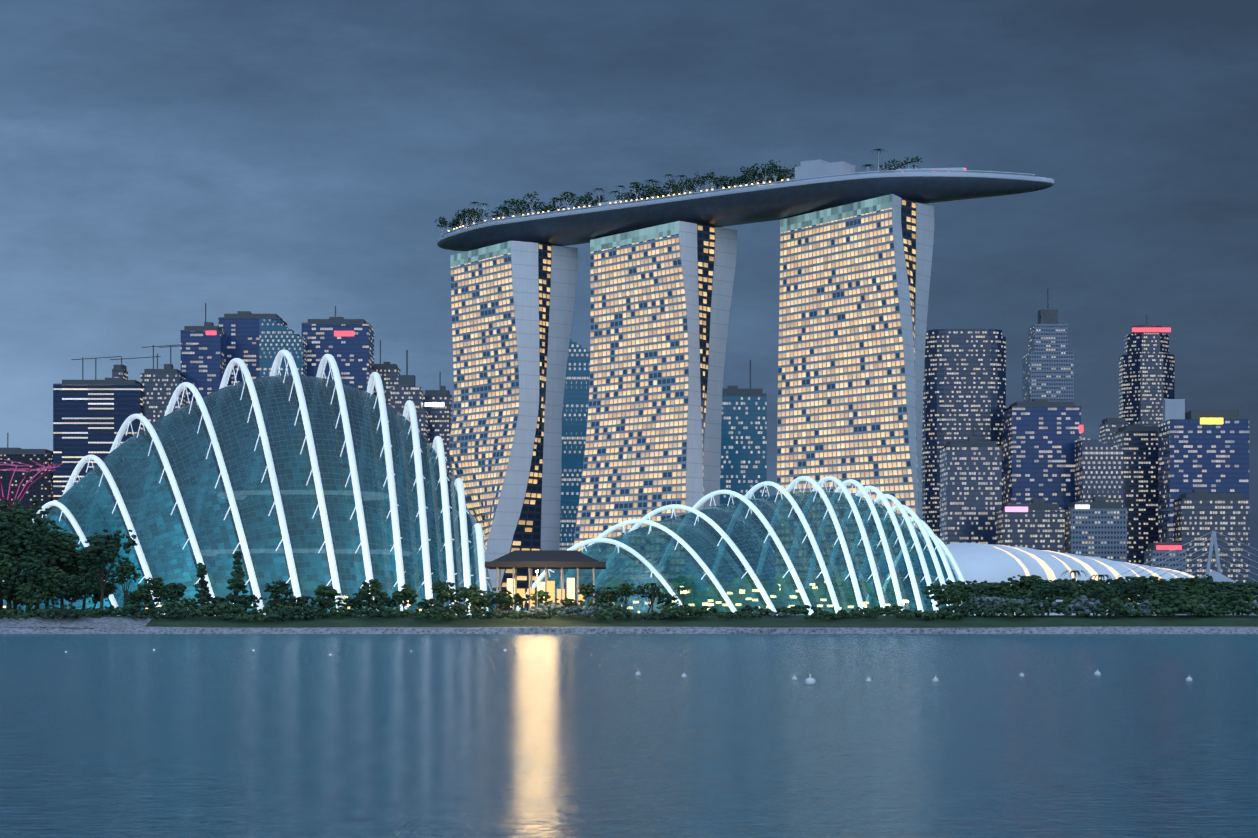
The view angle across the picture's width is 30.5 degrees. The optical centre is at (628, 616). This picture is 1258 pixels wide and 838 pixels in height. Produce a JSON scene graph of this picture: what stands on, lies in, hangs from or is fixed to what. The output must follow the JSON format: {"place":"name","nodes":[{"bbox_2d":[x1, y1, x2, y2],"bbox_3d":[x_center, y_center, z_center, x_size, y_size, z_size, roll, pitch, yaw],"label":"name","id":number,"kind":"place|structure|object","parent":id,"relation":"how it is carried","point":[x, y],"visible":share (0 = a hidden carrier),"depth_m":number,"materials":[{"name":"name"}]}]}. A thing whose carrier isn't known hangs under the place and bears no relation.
{"place":"outdoors","nodes":[
{"label":"outdoors","id":0,"kind":"place"},
{"bbox_2d":[112,365,127,379],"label":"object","id":1,"kind":"object","parent":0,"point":[116,371],"visible":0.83,"depth_m":2025.01,"materials":[{"name":"grey glass"}]},
{"bbox_2d":[449,241,577,610],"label":"hotel tower","id":2,"kind":"structure","parent":0,"point":[512,305],"depth_m":1116.35,"materials":[{"name":"concrete"}]},
{"bbox_2d":[435,148,1053,250],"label":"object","id":3,"kind":"structure","parent":2,"relation":"on","point":[816,185],"depth_m":1045.92,"materials":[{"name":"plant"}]},
{"bbox_2d":[0,634,1257,837],"bbox_3d":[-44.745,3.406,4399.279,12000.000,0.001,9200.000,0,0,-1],"label":"water","id":4,"kind":"structure","parent":0,"point":[382,736],"depth_m":65.25,"materials":[{"name":"blue liquid"}]},
{"bbox_2d":[65,649,1191,683],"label":"buoys","id":5,"kind":"object","parent":4,"relation":"on","point":[809,680],"visible":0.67,"depth_m":121.12},
{"bbox_2d":[0,615,1257,633],"bbox_3d":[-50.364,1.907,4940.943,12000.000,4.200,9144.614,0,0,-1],"label":"ground","id":6,"kind":"structure","parent":0,"point":[976,624],"depth_m":446.56,"materials":[{"name":"grey concrete"}]},
{"bbox_2d":[0,433,52,521],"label":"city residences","id":7,"kind":"structure","parent":6,"relation":"on","point":[40,489],"depth_m":1994.26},
{"bbox_2d":[0,459,62,510],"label":"supertree","id":8,"kind":"object","parent":6,"relation":"on","point":[27,483],"visible":0.38,"depth_m":897.25},
{"bbox_2d":[53,356,160,500],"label":"office building","id":9,"kind":"structure","parent":6,"relation":"on","point":[90,417],"depth_m":1994.77,"materials":[{"name":"blue glass"}]},
{"bbox_2d":[140,344,207,428],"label":"skyscraper","id":10,"kind":"structure","parent":6,"relation":"on","point":[160,386],"depth_m":2005.40,"materials":[{"name":"glass"}]},
{"bbox_2d":[180,303,225,404],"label":"skyscraper","id":11,"kind":"structure","parent":6,"relation":"on","point":[203,368],"depth_m":2055.69,"materials":[{"name":"blue glass"}]},
{"bbox_2d":[3,350,496,615],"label":"dome","id":12,"kind":"object","parent":6,"relation":"on","point":[301,485],"depth_m":502.30,"materials":[{"name":"teal glass"}]},
{"bbox_2d":[218,311,286,385],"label":"skyscraper","id":13,"kind":"structure","parent":6,"relation":"on","point":[240,329],"depth_m":2115.95,"materials":[{"name":"blue glass"}]},
{"bbox_2d":[259,318,306,377],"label":"skyscraper","id":14,"kind":"structure","parent":6,"relation":"on","point":[275,337],"depth_m":2036.41,"materials":[{"name":"teal glass"}]},
{"bbox_2d":[301,306,373,394],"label":"skyscraper","id":15,"kind":"structure","parent":6,"relation":"on","point":[347,345],"depth_m":2076.97,"materials":[{"name":"blue glass"}]},
{"bbox_2d":[374,340,399,404],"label":"city building","id":16,"kind":"structure","parent":6,"relation":"on","point":[389,373],"depth_m":2147.31,"materials":[{"name":"grey glass"}]},
{"bbox_2d":[391,350,427,440],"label":"city building","id":17,"kind":"structure","parent":6,"relation":"on","point":[404,392],"depth_m":1960.37,"materials":[{"name":"grey glass"}]},
{"bbox_2d":[423,372,451,478],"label":"city building","id":18,"kind":"structure","parent":6,"relation":"on","point":[437,405],"depth_m":2017.91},
{"bbox_2d":[485,550,605,615],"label":"garden pavilion","id":19,"kind":"structure","parent":6,"relation":"on","point":[546,560],"depth_m":475.54,"materials":[{"name":"wood"}]},
{"bbox_2d":[3,603,1128,613],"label":"garden path lights","id":20,"kind":"object","parent":6,"relation":"on","point":[4,607],"visible":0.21,"depth_m":459.54},
{"bbox_2d":[560,339,589,549],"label":"skyscraper","id":21,"kind":"structure","parent":6,"relation":"on","point":[575,407],"depth_m":1799.15,"materials":[{"name":"teal glass"}]},
{"bbox_2d":[0,498,1257,621],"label":"shore trees","id":22,"kind":"object","parent":6,"relation":"on","point":[40,555],"visible":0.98,"depth_m":462.77,"materials":[{"name":"green plant"}]},
{"bbox_2d":[720,360,766,503],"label":"skyscraper","id":23,"kind":"structure","parent":6,"relation":"on","point":[743,468],"depth_m":1700.48,"materials":[{"name":"teal glass"}]},
{"bbox_2d":[517,476,974,614],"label":"greenhouse dome","id":24,"kind":"structure","parent":6,"relation":"on","point":[818,546],"depth_m":573.71,"materials":[{"name":"teal glass"}]},
{"bbox_2d":[922,329,1005,538],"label":"skyscraper","id":25,"kind":"structure","parent":6,"relation":"on","point":[964,390],"depth_m":2003.02,"materials":[{"name":"blue glass"}]},
{"bbox_2d":[940,426,1001,544],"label":"office building","id":26,"kind":"structure","parent":6,"relation":"on","point":[970,486],"depth_m":1852.51,"materials":[{"name":"glass"}]},
{"bbox_2d":[996,491,1064,552],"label":"office building","id":27,"kind":"structure","parent":6,"relation":"on","point":[1037,523],"depth_m":1752.85,"materials":[{"name":"glass"}]},
{"bbox_2d":[1003,386,1082,508],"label":"skyscraper","id":28,"kind":"structure","parent":6,"relation":"on","point":[1040,436],"depth_m":1943.30,"materials":[{"name":"blue glass"}]},
{"bbox_2d":[1022,288,1073,400],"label":"skyscraper","id":29,"kind":"structure","parent":6,"relation":"on","point":[1048,365],"depth_m":2254.11,"materials":[{"name":"glass"}]},
{"bbox_2d":[1064,484,1126,562],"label":"office building","id":30,"kind":"structure","parent":6,"relation":"on","point":[1096,526],"depth_m":1743.34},
{"bbox_2d":[1075,438,1122,506],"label":"city building","id":31,"kind":"structure","parent":6,"relation":"on","point":[1099,465],"depth_m":1903.70,"materials":[{"name":"grey glass"}]},
{"bbox_2d":[1099,418,1127,444],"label":"building","id":32,"kind":"structure","parent":6,"relation":"on","point":[1108,427],"depth_m":2204.53,"materials":[{"name":"grey glass"}]},
{"bbox_2d":[1113,400,1157,564],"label":"city building","id":33,"kind":"structure","parent":6,"relation":"on","point":[1137,443],"depth_m":1964.14,"materials":[{"name":"glass"}]},
{"bbox_2d":[1119,315,1173,425],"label":"skyscraper","id":34,"kind":"structure","parent":6,"relation":"on","point":[1146,368],"depth_m":2309.59,"materials":[{"name":"glass"}]},
{"bbox_2d":[1144,528,1185,571],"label":"city building","id":35,"kind":"structure","parent":6,"relation":"on","point":[1154,550],"depth_m":1653.65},
{"bbox_2d":[1112,531,1257,614],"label":"cable-stayed bridge","id":36,"kind":"structure","parent":6,"relation":"on","point":[1218,576],"depth_m":560.64,"materials":[{"name":"metal"}]},
{"bbox_2d":[1158,399,1248,541],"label":"office building","id":37,"kind":"structure","parent":6,"relation":"on","point":[1208,450],"depth_m":1884.66,"materials":[{"name":"blue glass"}]},
{"bbox_2d":[1173,490,1249,581],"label":"office building","id":38,"kind":"structure","parent":6,"relation":"on","point":[1197,514],"depth_m":1704.16,"materials":[{"name":"glass"}]},
{"bbox_2d":[574,221,736,550],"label":"hotel tower","id":39,"kind":"structure","parent":0,"point":[660,299],"depth_m":1067.30,"materials":[{"name":"glass"}]},
{"bbox_2d":[776,194,933,531],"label":"hotel tower","id":40,"kind":"structure","parent":0,"point":[854,284],"depth_m":1005.24,"materials":[{"name":"glass"}]},
{"bbox_2d":[941,543,1194,614],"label":"low domed roof","id":41,"kind":"structure","parent":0,"point":[979,563],"depth_m":669.62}
]}

